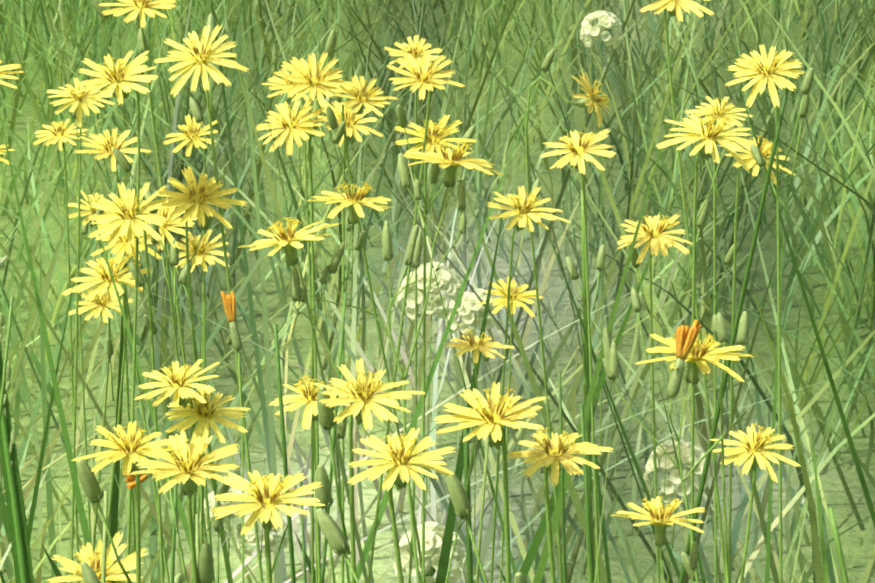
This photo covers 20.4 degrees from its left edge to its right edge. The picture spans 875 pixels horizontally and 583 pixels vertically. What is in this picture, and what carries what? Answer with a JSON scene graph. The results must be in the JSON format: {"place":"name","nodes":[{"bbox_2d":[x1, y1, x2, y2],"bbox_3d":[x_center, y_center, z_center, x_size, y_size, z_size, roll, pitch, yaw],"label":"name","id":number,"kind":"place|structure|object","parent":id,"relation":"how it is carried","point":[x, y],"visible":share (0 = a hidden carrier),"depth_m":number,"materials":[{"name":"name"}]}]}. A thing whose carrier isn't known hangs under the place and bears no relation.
{"place":"outdoors","nodes":[
{"label":"outdoors","id":0,"kind":"place"},
{"bbox_2d":[22,0,839,7],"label":"grass","id":1,"kind":"structure","parent":0,"point":[369,5],"depth_m":6.02,"materials":[{"name":"green plant"}]},
{"bbox_2d":[0,0,874,582],"bbox_3d":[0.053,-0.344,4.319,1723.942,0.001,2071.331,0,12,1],"label":"ground","id":2,"kind":"structure","parent":0,"point":[836,496],"depth_m":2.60,"materials":[{"name":"green plant"}]},
{"bbox_2d":[0,0,874,582],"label":"flower stems","id":3,"kind":"object","parent":2,"relation":"on","point":[198,534],"visible":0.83,"depth_m":0.76,"materials":[{"name":"green plant"}]},
{"bbox_2d":[0,144,13,163],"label":"flower petals","id":4,"kind":"object","parent":3,"relation":"on","point":[2,159],"visible":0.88,"depth_m":0.90,"materials":[{"name":"yellow plant"}]},
{"bbox_2d":[0,60,23,88],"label":"flower petals","id":5,"kind":"object","parent":3,"relation":"on","point":[8,67],"visible":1,"depth_m":0.69,"materials":[{"name":"yellow plant"}]},
{"bbox_2d":[33,119,88,150],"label":"flower petals","id":6,"kind":"object","parent":3,"relation":"on","point":[58,132],"visible":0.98,"depth_m":0.95,"materials":[{"name":"yellow plant"}]},
{"bbox_2d":[46,78,114,127],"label":"flower petals","id":7,"kind":"object","parent":3,"relation":"on","point":[81,101],"visible":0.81,"depth_m":0.85,"materials":[{"name":"yellow plant"}]},
{"bbox_2d":[68,190,114,225],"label":"flower petals","id":8,"kind":"object","parent":3,"relation":"on","point":[94,197],"visible":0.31,"depth_m":1.00,"materials":[{"name":"yellow plant"}]},
{"bbox_2d":[47,532,147,582],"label":"flower petals","id":9,"kind":"object","parent":3,"relation":"on","point":[90,559],"visible":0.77,"depth_m":0.49,"materials":[{"name":"yellow plant"}]},
{"bbox_2d":[61,254,152,301],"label":"flower petals","id":10,"kind":"object","parent":3,"relation":"on","point":[101,271],"visible":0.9,"depth_m":0.80,"materials":[{"name":"yellow plant"}]},
{"bbox_2d":[76,50,157,104],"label":"flower petals","id":11,"kind":"object","parent":3,"relation":"on","point":[113,76],"visible":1,"depth_m":0.68,"materials":[{"name":"yellow plant"}]},
{"bbox_2d":[115,89,126,98],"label":"flower calyx","id":12,"kind":"object","parent":3,"relation":"on","point":[124,94],"visible":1,"depth_m":0.68,"materials":[{"name":"green plant"}]},
{"bbox_2d":[90,218,161,263],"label":"flower petals","id":13,"kind":"object","parent":3,"relation":"on","point":[122,245],"visible":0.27,"depth_m":0.80,"materials":[{"name":"yellow plant"}]},
{"bbox_2d":[88,182,167,246],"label":"flower petals","id":14,"kind":"object","parent":3,"relation":"on","point":[124,210],"visible":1,"depth_m":0.70,"materials":[{"name":"yellow plant"}]},
{"bbox_2d":[130,461,136,473],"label":"flower calyx","id":15,"kind":"object","parent":3,"relation":"on","point":[133,466],"visible":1,"depth_m":0.40,"materials":[{"name":"green plant"}]},
{"bbox_2d":[71,421,170,478],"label":"flower petals","id":16,"kind":"object","parent":15,"relation":"attached to","point":[129,450],"visible":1,"depth_m":0.40,"materials":[{"name":"yellow plant"}]},
{"bbox_2d":[98,0,175,27],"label":"flower petals","id":17,"kind":"object","parent":3,"relation":"on","point":[140,7],"visible":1,"depth_m":0.75,"materials":[{"name":"yellow plant"}]},
{"bbox_2d":[120,198,196,249],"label":"flower petals","id":18,"kind":"object","parent":3,"relation":"on","point":[175,224],"visible":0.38,"depth_m":0.75,"materials":[{"name":"yellow plant"}]},
{"bbox_2d":[174,391,185,405],"bbox_3d":[-0.063,0.025,0.595,0.003,0.005,0.004,-22,32,-26],"label":"flower calyx","id":19,"kind":"object","parent":3,"relation":"on","point":[181,401],"visible":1,"depth_m":0.59,"materials":[{"name":"green plant"}]},
{"bbox_2d":[134,359,219,406],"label":"flower petals","id":20,"kind":"object","parent":19,"relation":"attached to","point":[176,381],"visible":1,"depth_m":0.59,"materials":[{"name":"yellow plant"}]},
{"bbox_2d":[183,478,197,496],"bbox_3d":[-0.040,0.030,0.389,0.003,0.005,0.004,24,37,36],"label":"flower calyx","id":21,"kind":"object","parent":3,"relation":"on","point":[190,487],"visible":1,"depth_m":0.39,"materials":[{"name":"green plant"}]},
{"bbox_2d":[131,432,239,493],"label":"flower petals","id":22,"kind":"object","parent":21,"relation":"attached to","point":[186,460],"visible":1,"depth_m":0.39,"materials":[{"name":"yellow plant"}]},
{"bbox_2d":[163,114,218,156],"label":"flower petals","id":23,"kind":"object","parent":3,"relation":"on","point":[191,135],"visible":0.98,"depth_m":0.90,"materials":[{"name":"yellow plant"}]},
{"bbox_2d":[168,229,229,271],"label":"flower petals","id":24,"kind":"object","parent":3,"relation":"on","point":[201,256],"visible":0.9,"depth_m":0.88,"materials":[{"name":"yellow plant"}]},
{"bbox_2d":[153,25,249,96],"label":"flower petals","id":25,"kind":"object","parent":3,"relation":"on","point":[201,55],"visible":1,"depth_m":0.68,"materials":[{"name":"yellow plant"}]},
{"bbox_2d":[158,167,247,229],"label":"flower petals","id":26,"kind":"object","parent":3,"relation":"on","point":[194,200],"visible":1,"depth_m":0.70,"materials":[{"name":"yellow plant"}]},
{"bbox_2d":[165,384,249,446],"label":"flower petals","id":27,"kind":"object","parent":3,"relation":"on","point":[204,413],"visible":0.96,"depth_m":0.60,"materials":[{"name":"yellow plant"}]},
{"bbox_2d":[262,518,273,529],"bbox_3d":[-0.025,0.033,0.358,0.003,0.004,0.003,-21,34,-34],"label":"flower calyx","id":28,"kind":"object","parent":3,"relation":"on","point":[268,525],"visible":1,"depth_m":0.36,"materials":[{"name":"green plant"}]},
{"bbox_2d":[211,470,324,534],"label":"flower petals","id":29,"kind":"object","parent":28,"relation":"on","point":[265,499],"visible":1,"depth_m":0.36,"materials":[{"name":"yellow plant"}]},
{"bbox_2d":[262,67,308,101],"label":"flower petals","id":30,"kind":"object","parent":3,"relation":"on","point":[278,83],"visible":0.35,"depth_m":0.86,"materials":[{"name":"yellow plant"}]},
{"bbox_2d":[255,99,326,155],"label":"flower petals","id":31,"kind":"object","parent":3,"relation":"on","point":[290,123],"visible":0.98,"depth_m":0.74,"materials":[{"name":"yellow plant"}]},
{"bbox_2d":[273,51,357,108],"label":"flower petals","id":32,"kind":"object","parent":3,"relation":"on","point":[323,82],"visible":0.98,"depth_m":0.74,"materials":[{"name":"yellow plant"}]},
{"bbox_2d":[314,101,382,146],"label":"flower petals","id":33,"kind":"object","parent":3,"relation":"on","point":[351,121],"visible":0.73,"depth_m":0.80,"materials":[{"name":"yellow plant"}]},
{"bbox_2d":[355,410,362,422],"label":"flower calyx","id":34,"kind":"object","parent":3,"relation":"on","point":[358,417],"visible":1,"depth_m":0.41,"materials":[{"name":"green plant"}]},
{"bbox_2d":[312,358,424,429],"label":"flower petals","id":35,"kind":"object","parent":34,"relation":"attached to","point":[363,399],"visible":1,"depth_m":0.41,"materials":[{"name":"yellow plant"}]},
{"bbox_2d":[357,105,363,114],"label":"flower calyx","id":36,"kind":"object","parent":3,"relation":"on","point":[360,111],"visible":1,"depth_m":0.76,"materials":[{"name":"green plant"}]},
{"bbox_2d":[330,75,398,116],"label":"flower petals","id":37,"kind":"object","parent":3,"relation":"on","point":[367,97],"visible":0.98,"depth_m":0.76,"materials":[{"name":"yellow plant"}]},
{"bbox_2d":[0,154,748,582],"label":"plant stems","id":38,"kind":"object","parent":3,"relation":"on","point":[18,526],"visible":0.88,"depth_m":0.55,"materials":[{"name":"green plant"}]},
{"bbox_2d":[238,217,340,255],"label":"flower petals","id":39,"kind":"object","parent":38,"relation":"on","point":[282,237],"visible":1,"depth_m":0.54,"materials":[{"name":"yellow plant"}]},
{"bbox_2d":[282,245,297,265],"bbox_3d":[-0.033,-0.009,0.544,0.004,0.006,0.004,-18,13,-20],"label":"flower cup","id":40,"kind":"object","parent":38,"relation":"on","point":[291,256],"visible":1,"depth_m":0.54,"materials":[{"name":"green plant"}]},
{"bbox_2d":[269,376,352,429],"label":"flower petals","id":41,"kind":"object","parent":38,"relation":"on","point":[308,398],"visible":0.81,"depth_m":0.56,"materials":[{"name":"yellow plant"}]},
{"bbox_2d":[311,412,317,420],"bbox_3d":[-0.029,0.028,0.564,0.003,0.005,0.004,-14,21,-36],"label":"flower cup","id":42,"kind":"object","parent":38,"relation":"on","point":[314,417],"visible":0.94,"depth_m":0.56,"materials":[{"name":"green plant"}]},
{"bbox_2d":[307,181,392,218],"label":"flower petals","id":43,"kind":"object","parent":38,"relation":"on","point":[356,201],"visible":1,"depth_m":0.55,"materials":[{"name":"yellow plant"}]},
{"bbox_2d":[347,205,358,224],"bbox_3d":[-0.019,-0.018,0.554,0.004,0.005,0.003,9,13,26],"label":"flower cup","id":44,"kind":"object","parent":38,"relation":"on","point":[352,218],"visible":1,"depth_m":0.55,"materials":[{"name":"green plant"}]},
{"bbox_2d":[123,291,701,489],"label":"spent head ligules","id":45,"kind":"object","parent":38,"relation":"on","point":[685,340],"visible":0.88,"depth_m":0.54,"materials":[{"name":"orange plant"}]},
{"bbox_2d":[443,166,458,187],"bbox_3d":[0.003,-0.026,0.547,0.004,0.006,0.004,1,12,-16],"label":"flower cup","id":46,"kind":"object","parent":38,"relation":"on","point":[450,176],"visible":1,"depth_m":0.55,"materials":[{"name":"green plant"}]},
{"bbox_2d":[403,139,501,174],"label":"flower petals","id":47,"kind":"object","parent":38,"relation":"on","point":[448,157],"visible":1,"depth_m":0.55,"materials":[{"name":"yellow plant"}]},
{"bbox_2d":[444,329,515,363],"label":"flower petals","id":48,"kind":"object","parent":38,"relation":"on","point":[476,343],"visible":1,"depth_m":0.57,"materials":[{"name":"yellow plant"}]},
{"bbox_2d":[610,496,704,532],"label":"flower petals","id":49,"kind":"object","parent":38,"relation":"on","point":[657,514],"visible":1,"depth_m":0.53,"materials":[{"name":"yellow plant"}]},
{"bbox_2d":[654,525,667,546],"bbox_3d":[0.048,0.052,0.526,0.004,0.006,0.004,-9,15,-34],"label":"flower cup","id":50,"kind":"object","parent":38,"relation":"on","point":[660,537],"visible":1,"depth_m":0.53,"materials":[{"name":"green plant"}]},
{"bbox_2d":[686,361,698,384],"bbox_3d":[0.058,0.018,0.550,0.004,0.006,0.005,-6,18,-27],"label":"flower cup","id":51,"kind":"object","parent":38,"relation":"on","point":[692,377],"visible":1,"depth_m":0.55,"materials":[{"name":"green plant"}]},
{"bbox_2d":[635,329,753,381],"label":"flower petals","id":52,"kind":"object","parent":38,"relation":"on","point":[700,356],"visible":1,"depth_m":0.55,"materials":[{"name":"yellow plant"}]},
{"bbox_2d":[394,472,406,488],"bbox_3d":[-0.005,0.028,0.368,0.003,0.004,0.003,-21,34,-34],"label":"flower calyx","id":53,"kind":"object","parent":3,"relation":"on","point":[398,482],"visible":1,"depth_m":0.37,"materials":[{"name":"green plant"}]},
{"bbox_2d":[347,427,455,490],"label":"flower petals","id":54,"kind":"object","parent":53,"relation":"attached to","point":[397,453],"visible":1,"depth_m":0.37,"materials":[{"name":"yellow plant"}]},
{"bbox_2d":[384,35,444,68],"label":"flower petals","id":55,"kind":"object","parent":3,"relation":"on","point":[415,49],"visible":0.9,"depth_m":0.90,"materials":[{"name":"yellow plant"}]},
{"bbox_2d":[386,53,464,99],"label":"flower petals","id":56,"kind":"object","parent":3,"relation":"on","point":[424,77],"visible":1,"depth_m":0.72,"materials":[{"name":"yellow plant"}]},
{"bbox_2d":[394,114,476,155],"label":"flower petals","id":57,"kind":"object","parent":3,"relation":"on","point":[435,132],"visible":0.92,"depth_m":0.75,"materials":[{"name":"yellow plant"}]},
{"bbox_2d":[204,10,710,582],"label":"seed heads","id":58,"kind":"object","parent":3,"relation":"on","point":[448,282],"visible":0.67,"depth_m":1.10,"materials":[{"name":"white plant"}]},
{"bbox_2d":[488,427,502,448],"bbox_3d":[0.009,0.022,0.378,0.003,0.005,0.004,-17,31,-16],"label":"flower calyx","id":59,"kind":"object","parent":3,"relation":"on","point":[491,442],"visible":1,"depth_m":0.38,"materials":[{"name":"green plant"}]},
{"bbox_2d":[433,382,547,442],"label":"flower petals","id":60,"kind":"object","parent":59,"relation":"on","point":[494,414],"visible":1,"depth_m":0.38,"materials":[{"name":"yellow plant"}]},
{"bbox_2d":[476,277,543,316],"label":"flower petals","id":61,"kind":"object","parent":3,"relation":"on","point":[517,297],"visible":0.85,"depth_m":0.94,"materials":[{"name":"yellow plant"}]},
{"bbox_2d":[516,222,524,230],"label":"flower calyx","id":62,"kind":"object","parent":3,"relation":"on","point":[518,228],"visible":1,"depth_m":0.78,"materials":[{"name":"green plant"}]},
{"bbox_2d":[487,186,569,231],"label":"flower petals","id":63,"kind":"object","parent":3,"relation":"on","point":[522,210],"visible":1,"depth_m":0.77,"materials":[{"name":"yellow plant"}]},
{"bbox_2d":[549,460,560,474],"bbox_3d":[0.019,0.028,0.387,0.002,0.004,0.003,-4,27,-7],"label":"flower calyx","id":64,"kind":"object","parent":3,"relation":"on","point":[559,468],"visible":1,"depth_m":0.39,"materials":[{"name":"green plant"}]},
{"bbox_2d":[507,427,613,485],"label":"flower petals","id":65,"kind":"object","parent":64,"relation":"attached to","point":[556,448],"visible":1,"depth_m":0.39,"materials":[{"name":"yellow plant"}]},
{"bbox_2d":[540,129,615,173],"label":"flower petals","id":66,"kind":"object","parent":3,"relation":"on","point":[577,147],"visible":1,"depth_m":0.71,"materials":[{"name":"yellow plant"}]},
{"bbox_2d":[577,98,586,107],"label":"flower calyx","id":67,"kind":"object","parent":3,"relation":"on","point":[580,103],"visible":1,"depth_m":0.80,"materials":[{"name":"green plant"}]},
{"bbox_2d":[572,71,609,127],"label":"flower petals","id":68,"kind":"object","parent":3,"relation":"on","point":[594,99],"visible":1,"depth_m":0.79,"materials":[{"name":"yellow plant"}]},
{"bbox_2d":[616,214,692,263],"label":"flower petals","id":69,"kind":"object","parent":3,"relation":"on","point":[651,232],"visible":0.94,"depth_m":0.74,"materials":[{"name":"yellow plant"}]},
{"bbox_2d":[668,9,675,16],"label":"flower calyx","id":70,"kind":"object","parent":3,"relation":"on","point":[672,13],"visible":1,"depth_m":0.75,"materials":[{"name":"green plant"}]},
{"bbox_2d":[640,0,713,21],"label":"flower petals","id":71,"kind":"object","parent":3,"relation":"on","point":[676,5],"visible":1,"depth_m":0.74,"materials":[{"name":"yellow plant"}]},
{"bbox_2d":[655,111,753,170],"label":"flower petals","id":72,"kind":"object","parent":3,"relation":"on","point":[710,134],"visible":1,"depth_m":0.65,"materials":[{"name":"yellow plant"}]},
{"bbox_2d":[701,145,711,159],"bbox_3d":[0.073,-0.039,0.657,0.004,0.006,0.005,-8,34,-21],"label":"flower calyx","id":73,"kind":"object","parent":3,"relation":"on","point":[705,155],"visible":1,"depth_m":0.66,"materials":[{"name":"green plant"}]},
{"bbox_2d":[685,96,752,126],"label":"flower petals","id":74,"kind":"object","parent":3,"relation":"on","point":[717,108],"visible":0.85,"depth_m":0.85,"materials":[{"name":"yellow plant"}]},
{"bbox_2d":[750,456,758,469],"bbox_3d":[0.077,0.041,0.597,0.004,0.006,0.004,-13,33,-18],"label":"flower calyx","id":75,"kind":"object","parent":3,"relation":"on","point":[754,465],"visible":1,"depth_m":0.60,"materials":[{"name":"green plant"}]},
{"bbox_2d":[710,423,800,482],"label":"flower petals","id":76,"kind":"object","parent":3,"relation":"on","point":[755,445],"visible":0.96,"depth_m":0.59,"materials":[{"name":"yellow plant"}]},
{"bbox_2d":[719,135,794,184],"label":"flower petals","id":77,"kind":"object","parent":3,"relation":"on","point":[748,159],"visible":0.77,"depth_m":0.75,"materials":[{"name":"yellow plant"}]},
{"bbox_2d":[725,44,803,107],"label":"flower petals","id":78,"kind":"object","parent":3,"relation":"on","point":[762,69],"visible":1,"depth_m":0.69,"materials":[{"name":"yellow plant"}]},
{"bbox_2d":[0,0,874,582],"bbox_3d":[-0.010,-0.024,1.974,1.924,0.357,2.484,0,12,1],"label":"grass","id":79,"kind":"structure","parent":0,"point":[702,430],"depth_m":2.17,"materials":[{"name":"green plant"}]},
{"bbox_2d":[0,0,874,231],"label":"grass","id":80,"kind":"structure","parent":0,"point":[288,14],"depth_m":4.01,"materials":[{"name":"green plant"}]},
{"label":"field flower cup","id":81,"kind":"object","parent":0,"visible":0},
{"bbox_2d":[74,128,151,171],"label":"flower petals","id":82,"kind":"object","parent":81,"relation":"on","point":[107,143],"visible":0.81,"depth_m":0.80,"materials":[{"name":"yellow plant"}]},
{"label":"field flower cup","id":83,"kind":"object","parent":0,"visible":0},
{"bbox_2d":[68,285,132,322],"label":"flower petals","id":84,"kind":"object","parent":83,"relation":"attached to","point":[102,303],"visible":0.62,"depth_m":0.92,"materials":[{"name":"yellow plant"}]}
]}

